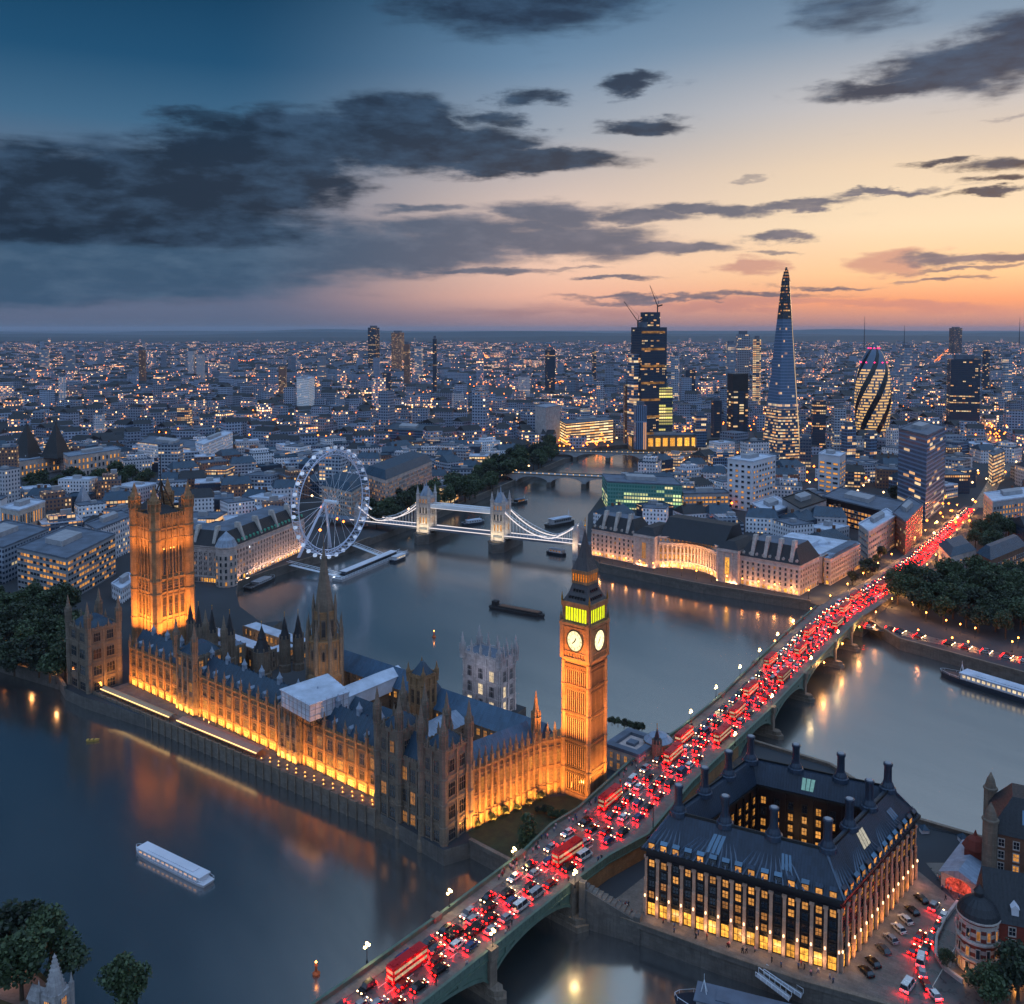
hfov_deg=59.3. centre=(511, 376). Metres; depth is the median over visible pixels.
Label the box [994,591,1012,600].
tree
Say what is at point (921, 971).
car
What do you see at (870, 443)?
tower block
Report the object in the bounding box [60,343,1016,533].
street lights
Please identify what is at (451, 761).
window
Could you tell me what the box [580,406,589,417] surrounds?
tower block
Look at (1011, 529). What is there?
tree
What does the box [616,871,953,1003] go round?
pavement
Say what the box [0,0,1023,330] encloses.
sky
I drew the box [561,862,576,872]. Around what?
estate car
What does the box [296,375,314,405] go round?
glass tower
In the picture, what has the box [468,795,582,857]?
lawn
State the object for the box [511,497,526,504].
moored boat
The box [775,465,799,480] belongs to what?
city block
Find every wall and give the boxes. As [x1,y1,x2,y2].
[16,664,66,689]
[237,537,369,582]
[437,458,564,513]
[468,838,510,862]
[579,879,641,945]
[600,563,809,602]
[620,917,897,1003]
[754,740,981,836]
[868,619,1023,674]
[934,900,963,983]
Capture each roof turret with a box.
[186,605,194,644]
[194,601,202,638]
[209,605,217,643]
[225,609,235,663]
[253,621,271,677]
[279,612,290,672]
[292,609,304,670]
[652,730,661,758]
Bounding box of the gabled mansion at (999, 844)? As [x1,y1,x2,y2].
[962,772,1023,872]
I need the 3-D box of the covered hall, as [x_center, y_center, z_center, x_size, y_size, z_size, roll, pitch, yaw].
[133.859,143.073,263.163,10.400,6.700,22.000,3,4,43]
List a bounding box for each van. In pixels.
[444,924,464,941]
[465,920,484,938]
[512,896,530,912]
[527,884,545,900]
[576,847,592,861]
[625,773,637,786]
[676,765,687,776]
[701,726,711,735]
[746,700,751,709]
[769,674,776,681]
[807,637,814,643]
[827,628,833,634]
[835,598,841,604]
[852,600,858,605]
[899,975,915,994]
[915,948,926,966]
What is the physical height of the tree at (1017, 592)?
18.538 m
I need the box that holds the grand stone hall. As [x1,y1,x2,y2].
[63,446,120,475]
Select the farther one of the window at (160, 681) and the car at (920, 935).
the window at (160, 681)
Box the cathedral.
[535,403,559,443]
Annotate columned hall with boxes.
[0,498,45,524]
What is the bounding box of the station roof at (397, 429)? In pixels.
[384,422,439,438]
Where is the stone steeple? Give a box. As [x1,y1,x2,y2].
[26,953,74,1003]
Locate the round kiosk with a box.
[643,730,672,754]
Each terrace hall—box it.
[193,522,220,582]
[194,504,304,582]
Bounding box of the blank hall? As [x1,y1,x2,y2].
[782,489,826,512]
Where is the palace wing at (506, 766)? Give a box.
[465,692,540,832]
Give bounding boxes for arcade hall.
[628,431,697,450]
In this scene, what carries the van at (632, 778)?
on the road bridge at (558, 902)
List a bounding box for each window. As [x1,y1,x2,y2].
[17,538,115,594]
[60,993,67,1003]
[71,628,75,639]
[71,644,76,656]
[71,660,76,672]
[72,676,77,687]
[79,631,83,642]
[79,647,84,660]
[80,664,85,676]
[80,680,85,691]
[93,631,100,642]
[93,647,101,660]
[93,664,102,676]
[94,680,102,690]
[106,628,113,638]
[106,644,114,656]
[106,660,114,672]
[107,676,115,686]
[132,655,135,665]
[132,667,135,676]
[138,657,141,668]
[139,544,142,573]
[139,592,141,613]
[139,670,142,679]
[143,545,146,574]
[143,594,144,614]
[145,660,148,671]
[145,673,148,682]
[146,595,148,616]
[147,546,149,575]
[151,686,155,695]
[152,663,155,674]
[152,676,155,686]
[158,690,162,698]
[159,666,162,677]
[159,679,162,689]
[162,596,166,617]
[163,545,168,575]
[165,693,169,701]
[166,669,169,680]
[166,682,169,692]
[168,594,172,615]
[169,544,175,573]
[173,672,175,683]
[174,593,178,613]
[176,543,181,572]
[178,677,181,688]
[180,591,184,612]
[184,680,186,690]
[189,682,191,692]
[198,659,203,668]
[203,685,206,696]
[203,699,206,709]
[210,688,214,700]
[211,702,214,713]
[218,692,222,703]
[219,706,222,716]
[226,695,230,707]
[227,710,231,720]
[234,724,239,734]
[235,699,239,710]
[235,713,239,724]
[242,728,247,738]
[243,702,247,714]
[243,717,247,728]
[246,523,303,569]
[251,732,256,742]
[252,706,256,718]
[252,721,256,732]
[260,710,265,722]
[260,736,265,746]
[261,725,265,735]
[268,740,274,750]
[269,714,274,726]
[270,729,274,740]
[280,721,283,733]
[280,736,283,747]
[286,724,288,735]
[286,739,288,749]
[291,726,294,738]
[292,741,294,752]
[306,757,312,768]
[307,730,312,743]
[307,745,312,757]
[310,649,313,672]
[316,762,322,773]
[317,734,322,747]
[317,749,322,761]
[320,650,326,674]
[321,621,325,639]
[326,766,332,777]
[327,738,332,752]
[327,754,332,766]
[330,619,333,637]
[333,648,337,672]
[336,771,342,782]
[337,743,342,756]
[337,759,342,771]
[347,776,353,787]
[348,747,353,761]
[348,763,353,776]
[357,485,367,504]
[357,781,364,792]
[359,752,364,766]
[359,768,364,781]
[368,786,373,796]
[370,756,373,770]
[370,773,373,785]
[380,757,386,773]
[381,736,385,750]
[381,779,386,794]
[381,801,385,814]
[388,464,431,497]
[389,739,394,753]
[389,761,394,777]
[389,783,394,798]
[389,805,394,819]
[403,765,406,780]
[403,787,407,802]
[403,809,406,823]
[404,737,410,751]
[410,768,414,784]
[410,790,415,806]
[410,813,414,826]
[411,688,413,703]
[416,690,419,705]
[424,778,430,795]
[424,801,430,817]
[425,755,429,770]
[425,824,429,838]
[427,689,429,704]
[432,687,434,702]
[433,759,438,774]
[433,782,438,799]
[433,805,438,821]
[433,828,438,842]
[448,757,454,773]
[448,779,455,798]
[448,802,455,820]
[449,825,455,841]
[459,751,464,767]
[459,774,465,791]
[459,796,465,814]
[459,819,464,835]
[467,664,471,676]
[467,679,471,691]
[474,778,477,793]
[475,799,477,813]
[476,727,479,735]
[478,667,482,679]
[478,682,482,695]
[481,776,484,791]
[481,796,484,810]
[487,773,490,788]
[487,793,490,808]
[489,670,493,683]
[489,686,493,698]
[493,770,496,785]
[494,790,496,805]
[500,768,502,782]
[500,788,502,802]
[503,670,505,683]
[503,686,505,698]
[506,765,508,780]
[506,785,508,799]
[509,667,512,679]
[509,682,512,695]
[509,697,512,710]
[512,763,514,777]
[512,782,514,796]
[518,760,520,775]
[518,780,520,794]
[524,758,526,772]
[524,777,526,791]
[530,755,532,769]
[530,775,532,788]
[535,753,538,767]
[535,772,538,786]
[542,751,545,765]
[542,770,545,784]
[549,749,552,763]
[549,769,552,782]
[556,748,560,762]
[556,767,560,780]
[609,750,612,758]
[609,759,612,767]
[616,753,619,760]
[623,755,627,762]
[641,542,645,558]
[647,900,654,915]
[648,438,652,446]
[648,858,654,868]
[648,868,654,878]
[648,879,654,888]
[648,889,654,899]
[655,438,660,446]
[659,904,666,919]
[660,861,666,871]
[660,872,666,881]
[660,882,666,892]
[660,893,666,903]
[663,438,667,446]
[670,438,674,445]
[671,907,678,923]
[672,865,678,874]
[672,875,678,885]
[672,885,678,895]
[672,896,678,906]
[677,438,681,445]
[683,911,690,926]
[684,437,688,445]
[684,868,690,878]
[684,879,690,888]
[684,889,690,899]
[684,900,690,910]
[695,915,703,930]
[696,893,703,902]
[696,903,702,913]
[697,871,703,881]
[697,882,703,892]
[708,918,715,934]
[709,875,715,885]
[709,885,715,896]
[709,896,715,906]
[709,907,715,917]
[720,922,728,938]
[721,911,728,921]
[722,878,728,888]
[722,889,728,899]
[722,900,728,910]
[724,556,729,574]
[731,795,914,950]
[733,926,741,942]
[734,893,741,903]
[734,904,741,913]
[734,914,741,925]
[735,882,741,892]
[746,930,754,946]
[747,896,754,907]
[747,907,754,917]
[747,918,754,929]
[748,885,754,896]
[759,934,767,950]
[760,911,767,921]
[760,922,767,932]
[761,889,767,899]
[761,900,767,910]
[772,938,781,954]
[773,460,774,492]
[773,926,780,937]
[774,893,781,903]
[774,904,780,914]
[774,915,780,925]
[786,942,794,958]
[787,896,794,907]
[787,908,794,918]
[787,918,794,929]
[787,930,794,940]
[799,946,808,962]
[801,900,808,911]
[801,911,808,922]
[801,922,808,933]
[801,934,807,945]
[813,950,822,967]
[814,938,821,949]
[815,830,820,839]
[815,904,822,915]
[815,915,822,926]
[815,927,821,937]
[827,954,836,971]
[828,942,835,953]
[829,908,836,919]
[829,919,836,930]
[829,931,836,941]
[830,811,835,820]
[832,823,835,832]
[844,951,845,966]
[850,944,851,959]
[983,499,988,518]
[997,849,1004,859]
[997,861,1003,869]
[998,837,1004,847]
[1008,926,1016,937]
[1012,853,1019,863]
[1012,865,1018,871]
[1013,841,1019,851]
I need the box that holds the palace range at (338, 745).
[128,624,384,796]
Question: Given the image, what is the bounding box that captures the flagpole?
[653,780,653,827]
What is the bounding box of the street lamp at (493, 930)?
[490,927,495,946]
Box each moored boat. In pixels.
[390,553,405,562]
[461,518,483,525]
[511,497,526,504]
[546,547,565,555]
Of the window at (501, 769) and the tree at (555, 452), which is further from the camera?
the tree at (555, 452)
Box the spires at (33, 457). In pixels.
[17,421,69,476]
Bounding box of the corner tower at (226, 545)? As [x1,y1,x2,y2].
[215,531,237,587]
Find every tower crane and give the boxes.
[624,302,642,326]
[650,286,662,311]
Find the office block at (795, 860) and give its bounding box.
[640,734,920,973]
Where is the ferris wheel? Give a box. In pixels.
[291,446,369,558]
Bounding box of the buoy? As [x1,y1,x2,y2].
[312,961,319,976]
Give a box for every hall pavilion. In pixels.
[633,522,665,568]
[716,535,752,584]
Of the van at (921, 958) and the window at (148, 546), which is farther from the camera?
the window at (148, 546)
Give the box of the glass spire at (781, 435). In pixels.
[763,267,799,459]
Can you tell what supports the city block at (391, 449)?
on the ground at (936, 845)
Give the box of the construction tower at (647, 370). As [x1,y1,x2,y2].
[627,312,666,445]
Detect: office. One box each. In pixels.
[0,519,49,583]
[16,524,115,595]
[84,509,129,557]
[104,486,127,492]
[111,572,130,603]
[602,473,682,509]
[682,487,729,506]
[822,487,902,529]
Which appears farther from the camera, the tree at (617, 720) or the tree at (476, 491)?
the tree at (476, 491)
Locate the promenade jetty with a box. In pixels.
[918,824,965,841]
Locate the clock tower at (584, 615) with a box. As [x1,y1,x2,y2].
[559,520,609,800]
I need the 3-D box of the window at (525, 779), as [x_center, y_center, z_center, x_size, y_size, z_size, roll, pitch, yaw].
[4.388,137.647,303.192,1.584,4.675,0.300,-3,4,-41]
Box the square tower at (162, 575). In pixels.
[128,454,195,646]
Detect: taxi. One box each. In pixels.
[357,976,376,994]
[430,962,448,976]
[481,901,497,913]
[482,912,498,924]
[500,887,515,898]
[523,880,538,892]
[578,815,591,826]
[617,826,629,836]
[643,772,653,780]
[664,778,674,786]
[735,689,742,696]
[755,670,762,676]
[763,682,770,688]
[928,900,939,911]
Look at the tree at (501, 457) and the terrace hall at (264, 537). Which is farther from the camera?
the tree at (501, 457)
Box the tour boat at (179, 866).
[136,841,213,887]
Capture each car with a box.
[336,999,348,1003]
[354,997,371,1003]
[369,996,388,1003]
[388,996,405,1003]
[394,978,412,992]
[410,979,428,993]
[422,934,436,946]
[428,942,444,954]
[428,953,445,966]
[437,923,451,935]
[448,938,465,951]
[459,905,476,919]
[463,939,479,951]
[465,913,482,924]
[480,891,495,902]
[484,923,499,935]
[498,911,514,923]
[504,895,519,906]
[507,871,521,882]
[522,859,536,870]
[527,868,541,877]
[542,856,551,865]
[543,842,557,851]
[543,878,557,888]
[560,827,574,836]
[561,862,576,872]
[583,837,592,846]
[586,824,598,832]
[600,826,612,835]
[602,835,614,843]
[605,811,617,818]
[615,802,626,809]
[618,813,629,820]
[622,784,628,792]
[623,794,633,801]
[632,798,643,806]
[633,783,643,790]
[633,812,644,821]
[640,763,649,772]
[642,803,652,811]
[647,784,657,791]
[653,756,662,762]
[654,792,663,799]
[655,775,665,782]
[667,765,676,772]
[679,756,687,762]
[683,744,690,750]
[685,761,694,768]
[692,746,701,752]
[693,736,702,741]
[693,755,702,761]
[694,726,700,733]
[700,720,709,726]
[700,739,708,745]
[708,714,716,720]
[712,720,721,726]
[719,705,726,711]
[723,710,728,716]
[729,696,736,702]
[736,717,744,723]
[745,710,753,715]
[750,696,758,701]
[755,702,762,706]
[757,689,764,694]
[762,694,769,699]
[858,964,874,978]
[864,955,881,968]
[875,942,891,955]
[883,932,899,944]
[890,922,906,934]
[897,913,913,925]
[904,905,920,916]
[907,944,920,956]
[913,893,928,904]
[913,930,926,941]
[917,965,926,977]
[919,976,932,990]
[920,942,931,954]
[926,931,935,943]
[927,987,942,1001]
[932,920,943,930]
[938,909,947,920]
[942,641,952,645]
[1001,654,1011,658]
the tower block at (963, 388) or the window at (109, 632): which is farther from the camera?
the tower block at (963, 388)
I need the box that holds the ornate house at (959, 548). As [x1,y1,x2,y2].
[938,535,976,567]
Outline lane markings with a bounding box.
[366,520,954,996]
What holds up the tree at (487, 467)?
on the ground at (936, 845)
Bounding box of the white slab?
[0,495,7,520]
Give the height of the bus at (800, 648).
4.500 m
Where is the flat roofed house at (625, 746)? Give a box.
[607,727,651,770]
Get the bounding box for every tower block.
[39,348,49,368]
[58,374,66,400]
[65,351,75,370]
[94,412,105,432]
[138,347,145,380]
[177,405,192,425]
[188,349,195,373]
[196,352,204,378]
[220,362,229,375]
[278,364,286,393]
[317,354,325,383]
[335,393,343,405]
[368,326,379,368]
[382,370,390,390]
[391,331,403,370]
[403,342,409,383]
[415,344,422,376]
[433,336,436,391]
[452,391,463,408]
[475,383,484,389]
[518,375,529,396]
[545,347,554,390]
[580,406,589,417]
[592,349,595,378]
[596,378,603,408]
[623,379,626,443]
[634,401,646,449]
[659,383,672,431]
[671,352,679,400]
[685,367,694,390]
[694,411,706,447]
[711,397,721,437]
[725,341,735,386]
[727,373,747,431]
[727,452,775,510]
[736,331,749,399]
[752,336,760,403]
[799,434,811,466]
[811,396,825,447]
[818,449,845,491]
[831,404,845,450]
[841,422,855,460]
[864,430,876,457]
[886,425,898,445]
[899,345,911,393]
[946,354,980,423]
[949,327,961,353]
[982,347,989,389]
[1001,354,1012,401]
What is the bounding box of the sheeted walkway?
[344,665,400,708]
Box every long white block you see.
[137,435,197,459]
[195,430,232,453]
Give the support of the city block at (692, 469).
on the ground at (904, 614)
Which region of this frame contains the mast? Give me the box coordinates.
[864,319,864,348]
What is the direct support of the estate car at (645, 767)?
on the road bridge at (558, 902)
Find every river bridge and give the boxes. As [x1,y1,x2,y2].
[504,470,601,488]
[556,449,691,461]
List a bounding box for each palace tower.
[172,610,227,716]
[277,701,302,764]
[406,657,438,719]
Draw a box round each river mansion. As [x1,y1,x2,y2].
[322,471,367,516]
[364,451,431,506]
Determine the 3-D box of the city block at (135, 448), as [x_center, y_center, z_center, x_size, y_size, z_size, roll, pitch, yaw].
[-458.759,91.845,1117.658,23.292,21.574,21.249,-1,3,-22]
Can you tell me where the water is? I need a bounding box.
[0,443,1023,1003]
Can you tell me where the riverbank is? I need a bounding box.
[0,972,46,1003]
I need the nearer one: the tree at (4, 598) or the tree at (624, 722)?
the tree at (624, 722)
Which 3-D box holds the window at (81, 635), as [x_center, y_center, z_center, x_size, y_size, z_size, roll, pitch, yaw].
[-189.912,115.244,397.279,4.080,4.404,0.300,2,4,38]
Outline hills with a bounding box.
[0,329,1023,339]
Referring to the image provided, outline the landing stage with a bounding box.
[287,542,408,581]
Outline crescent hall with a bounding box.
[658,514,742,576]
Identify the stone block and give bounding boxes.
[784,532,846,582]
[824,540,860,584]
[858,508,894,559]
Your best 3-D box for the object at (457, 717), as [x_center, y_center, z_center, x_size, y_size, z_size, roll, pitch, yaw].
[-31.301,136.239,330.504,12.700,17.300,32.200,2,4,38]
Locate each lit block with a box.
[560,416,612,444]
[983,487,1023,518]
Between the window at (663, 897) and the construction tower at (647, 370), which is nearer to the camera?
the window at (663, 897)
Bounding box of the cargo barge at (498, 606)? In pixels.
[489,599,544,617]
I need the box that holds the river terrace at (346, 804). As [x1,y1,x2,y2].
[93,682,376,827]
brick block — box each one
[892,496,922,554]
[988,447,1004,485]
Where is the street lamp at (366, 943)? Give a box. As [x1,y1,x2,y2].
[364,941,369,963]
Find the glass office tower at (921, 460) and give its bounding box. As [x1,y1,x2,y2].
[897,420,946,522]
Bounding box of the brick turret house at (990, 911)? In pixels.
[955,866,1023,972]
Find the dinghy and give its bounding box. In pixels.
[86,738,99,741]
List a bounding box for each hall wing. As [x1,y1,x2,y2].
[591,510,647,562]
[740,534,819,595]
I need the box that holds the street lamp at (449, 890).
[447,887,451,907]
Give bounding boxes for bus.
[386,941,427,985]
[552,835,582,867]
[598,783,621,810]
[663,741,682,764]
[674,724,693,744]
[713,722,730,743]
[729,700,745,719]
[743,679,757,697]
[764,651,776,667]
[777,666,790,683]
[794,641,806,655]
[804,623,815,637]
[832,615,842,628]
[840,601,850,613]
[850,590,859,601]
[878,580,886,590]
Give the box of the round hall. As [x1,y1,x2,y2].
[752,495,786,515]
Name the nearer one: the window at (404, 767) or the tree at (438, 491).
the window at (404, 767)
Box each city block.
[0,444,18,466]
[0,466,20,503]
[21,484,50,497]
[25,485,66,497]
[32,485,71,510]
[39,508,82,531]
[43,441,72,449]
[45,507,61,517]
[58,475,97,499]
[60,448,75,470]
[69,491,95,511]
[70,442,100,450]
[73,439,97,444]
[74,499,106,517]
[83,513,101,526]
[85,444,112,447]
[97,469,120,499]
[101,440,124,445]
[102,488,130,507]
[103,504,128,514]
[114,444,133,453]
[114,481,155,501]
[120,452,151,471]
[121,453,132,457]
[132,443,137,453]
[140,498,174,509]
[141,500,178,507]
[152,457,157,471]
[156,479,186,496]
[157,469,179,479]
[158,442,183,476]
[158,484,185,500]
[167,459,198,471]
[178,468,205,488]
[178,488,197,507]
[183,447,198,460]
[189,434,205,439]
[189,486,213,510]
[193,511,226,522]
[194,453,214,462]
[195,457,228,470]
[195,477,219,490]
[205,465,234,475]
[206,472,227,490]
[214,493,233,510]
[215,446,240,459]
[220,496,254,514]
[221,473,244,479]
[221,474,251,496]
[223,513,245,520]
[229,454,255,474]
[235,438,258,454]
[241,487,270,496]
[243,445,273,463]
[244,470,282,488]
[245,443,259,451]
[247,468,260,472]
[249,492,287,504]
[254,486,270,490]
[255,495,286,509]
[256,461,281,470]
[265,446,276,449]
[269,450,289,454]
[269,466,287,472]
[271,476,298,509]
[272,453,297,467]
[276,441,294,449]
[279,466,309,498]
[284,443,310,453]
[284,454,304,468]
[292,450,313,456]
[299,455,318,473]
[306,449,325,458]
[310,471,318,493]
[311,444,329,449]
[312,447,336,451]
[318,435,345,448]
[319,452,346,495]
[333,440,350,450]
[345,449,358,464]
[346,441,365,450]
[347,463,368,476]
[356,450,380,465]
[357,443,381,451]
[378,452,390,460]
[382,444,402,453]
[385,439,411,448]
[391,448,410,456]
[407,444,424,451]
[408,438,426,444]
[416,444,439,455]
[422,438,440,445]
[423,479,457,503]
[430,457,438,468]
[432,467,447,479]
[434,452,463,472]
[435,441,462,449]
[435,448,453,456]
[448,438,467,444]
[450,465,473,474]
[452,444,473,459]
[464,443,481,452]
[464,458,481,466]
[469,451,488,462]
[473,435,499,452]
[486,448,502,457]
[493,442,514,452]
[506,437,529,448]
[593,502,634,523]
[629,471,647,473]
[636,499,673,516]
[638,454,661,472]
[643,503,668,524]
[648,470,672,475]
[652,451,672,471]
[662,471,687,480]
[666,451,683,471]
[673,501,706,517]
[675,461,702,477]
[679,474,713,486]
[681,479,697,488]
[682,455,707,467]
[690,448,713,464]
[701,463,726,479]
[705,501,731,516]
[707,511,743,534]
[708,449,736,467]
[709,440,734,453]
[709,475,726,489]
[723,437,739,453]
[740,438,768,454]
[745,505,778,533]
[769,451,779,460]
[772,517,813,535]
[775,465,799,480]
[775,475,801,497]
[776,457,805,481]
[779,509,816,523]
[793,488,827,495]
[808,525,850,540]
[811,504,846,524]
[814,520,848,536]
[815,466,817,480]
[845,463,864,487]
[846,456,878,463]
[847,461,878,482]
[856,436,863,447]
[856,446,863,457]
[873,452,896,459]
[875,464,897,488]
[877,445,885,453]
[877,456,897,465]
[882,444,897,453]
[889,472,897,487]
[944,481,957,498]
[945,445,961,452]
[945,452,972,467]
[945,456,970,469]
[945,468,969,493]
[946,439,968,453]
[952,465,975,487]
[969,441,992,453]
[970,442,994,462]
[992,440,1021,462]
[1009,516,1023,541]
[1010,461,1021,479]
[1015,461,1023,486]
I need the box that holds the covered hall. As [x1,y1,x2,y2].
[939,839,980,894]
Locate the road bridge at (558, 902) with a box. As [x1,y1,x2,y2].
[310,506,978,1003]
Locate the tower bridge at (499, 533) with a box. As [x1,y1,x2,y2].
[319,479,590,560]
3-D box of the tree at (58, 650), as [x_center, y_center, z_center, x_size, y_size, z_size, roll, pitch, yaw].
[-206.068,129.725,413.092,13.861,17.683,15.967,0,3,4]
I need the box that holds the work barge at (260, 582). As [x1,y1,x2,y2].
[243,576,274,590]
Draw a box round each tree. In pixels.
[0,585,5,593]
[0,591,11,607]
[0,601,30,622]
[0,616,25,641]
[0,638,22,655]
[0,648,6,660]
[0,648,26,676]
[0,898,44,943]
[0,927,49,1000]
[2,607,22,623]
[8,588,31,604]
[10,625,37,662]
[11,617,52,636]
[16,635,47,653]
[18,596,40,604]
[18,648,46,677]
[19,902,81,962]
[22,472,35,481]
[23,610,50,618]
[24,479,41,485]
[24,579,43,596]
[25,603,51,616]
[27,597,44,610]
[30,469,49,479]
[33,632,55,652]
[34,593,54,611]
[34,652,66,682]
[35,617,59,638]
[38,476,51,485]
[39,587,55,604]
[43,935,92,980]
[44,581,81,606]
[45,614,63,618]
[46,639,66,676]
[47,603,63,615]
[47,628,65,650]
[48,633,65,651]
[50,474,64,485]
[52,615,79,630]
[60,610,84,621]
[61,466,82,476]
[71,470,86,475]
[89,468,107,476]
[93,950,152,1003]
[107,460,124,472]
[118,471,128,482]
[121,464,134,481]
[129,464,140,480]
[133,471,153,481]
[141,468,155,481]
[360,497,378,513]
[368,506,384,528]
[376,498,395,511]
[383,507,393,525]
[392,504,402,519]
[393,500,405,510]
[394,490,412,512]
[406,489,415,495]
[407,485,419,492]
[407,496,415,509]
[415,483,423,491]
[427,477,441,489]
[430,485,442,497]
[441,483,455,502]
[442,471,463,479]
[443,475,463,492]
[446,480,464,503]
[460,478,477,502]
[463,474,474,480]
[469,474,479,480]
[469,486,478,499]
[471,469,484,477]
[471,479,486,498]
[474,464,482,470]
[475,819,480,827]
[481,456,493,467]
[482,471,498,488]
[483,463,494,472]
[484,475,499,490]
[488,812,496,819]
[490,453,498,458]
[494,463,510,480]
[496,453,510,462]
[498,459,516,479]
[500,804,509,816]
[503,448,515,456]
[510,447,529,459]
[514,454,523,462]
[514,803,521,811]
[516,457,529,464]
[516,812,537,849]
[517,462,528,470]
[525,798,532,805]
[527,445,533,453]
[529,453,539,470]
[530,449,545,456]
[532,441,547,449]
[534,805,540,812]
[536,454,545,468]
[536,790,544,800]
[539,452,548,467]
[541,804,549,812]
[542,434,556,443]
[543,446,552,462]
[546,807,554,817]
[549,442,558,449]
[551,449,558,460]
[554,809,559,817]
[558,809,568,814]
[607,716,615,722]
[613,716,620,724]
[621,718,627,726]
[626,719,633,727]
[632,721,641,730]
[637,722,645,729]
[846,570,858,584]
[860,564,872,576]
[863,558,875,565]
[870,563,880,574]
[872,554,880,563]
[877,546,886,558]
[884,566,903,583]
[885,572,915,604]
[887,485,897,498]
[902,560,921,578]
[904,576,933,608]
[906,587,927,614]
[913,591,936,618]
[919,568,943,578]
[921,572,944,583]
[930,580,951,596]
[931,595,956,624]
[934,557,966,583]
[936,947,957,966]
[937,583,967,618]
[943,573,964,587]
[955,601,974,627]
[960,554,991,567]
[961,958,1010,1003]
[962,583,978,605]
[963,576,981,588]
[964,565,980,580]
[965,586,996,605]
[966,527,980,547]
[968,605,993,632]
[969,519,992,542]
[970,569,1004,591]
[976,597,996,624]
[977,562,1007,574]
[978,535,993,545]
[980,530,990,535]
[984,511,1008,531]
[986,530,1004,540]
[987,523,1002,534]
[989,579,1005,597]
[990,604,1002,631]
[992,609,1013,638]
[993,580,1023,595]
[993,937,1023,1000]
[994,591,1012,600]
[995,597,1014,612]
[998,586,1023,619]
[1000,568,1023,583]
[1001,559,1018,568]
[1003,519,1016,535]
[1004,566,1023,572]
[1004,600,1023,630]
[1009,573,1023,586]
[1009,596,1023,625]
[1016,611,1023,626]
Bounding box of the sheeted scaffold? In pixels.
[280,673,349,732]
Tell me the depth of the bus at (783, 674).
392.92 m
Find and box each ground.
[0,331,1023,1003]
[587,436,1023,684]
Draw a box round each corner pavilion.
[64,587,122,693]
[373,677,473,852]
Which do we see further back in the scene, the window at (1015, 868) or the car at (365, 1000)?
the window at (1015, 868)
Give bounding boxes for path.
[0,970,45,1003]
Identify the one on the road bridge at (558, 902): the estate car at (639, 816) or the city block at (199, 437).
the estate car at (639, 816)
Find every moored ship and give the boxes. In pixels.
[544,511,573,527]
[674,974,789,1003]
[940,664,1023,703]
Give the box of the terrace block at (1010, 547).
[976,534,1023,565]
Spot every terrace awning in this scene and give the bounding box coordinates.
[100,686,176,722]
[176,716,268,754]
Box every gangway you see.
[755,967,791,1000]
[763,964,803,997]
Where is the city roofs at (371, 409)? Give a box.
[0,338,1023,454]
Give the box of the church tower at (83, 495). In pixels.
[75,485,90,501]
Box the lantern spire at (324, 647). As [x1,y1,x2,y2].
[305,534,343,685]
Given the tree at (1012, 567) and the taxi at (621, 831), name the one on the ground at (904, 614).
the tree at (1012, 567)
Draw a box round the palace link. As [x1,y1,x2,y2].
[538,722,561,795]
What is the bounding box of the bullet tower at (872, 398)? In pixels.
[854,344,891,437]
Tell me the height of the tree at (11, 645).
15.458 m
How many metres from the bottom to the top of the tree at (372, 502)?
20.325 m
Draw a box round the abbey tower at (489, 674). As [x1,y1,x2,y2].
[459,625,518,710]
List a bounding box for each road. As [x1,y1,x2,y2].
[825,506,975,614]
[863,626,1023,663]
[907,863,1023,1003]
[972,433,1014,507]

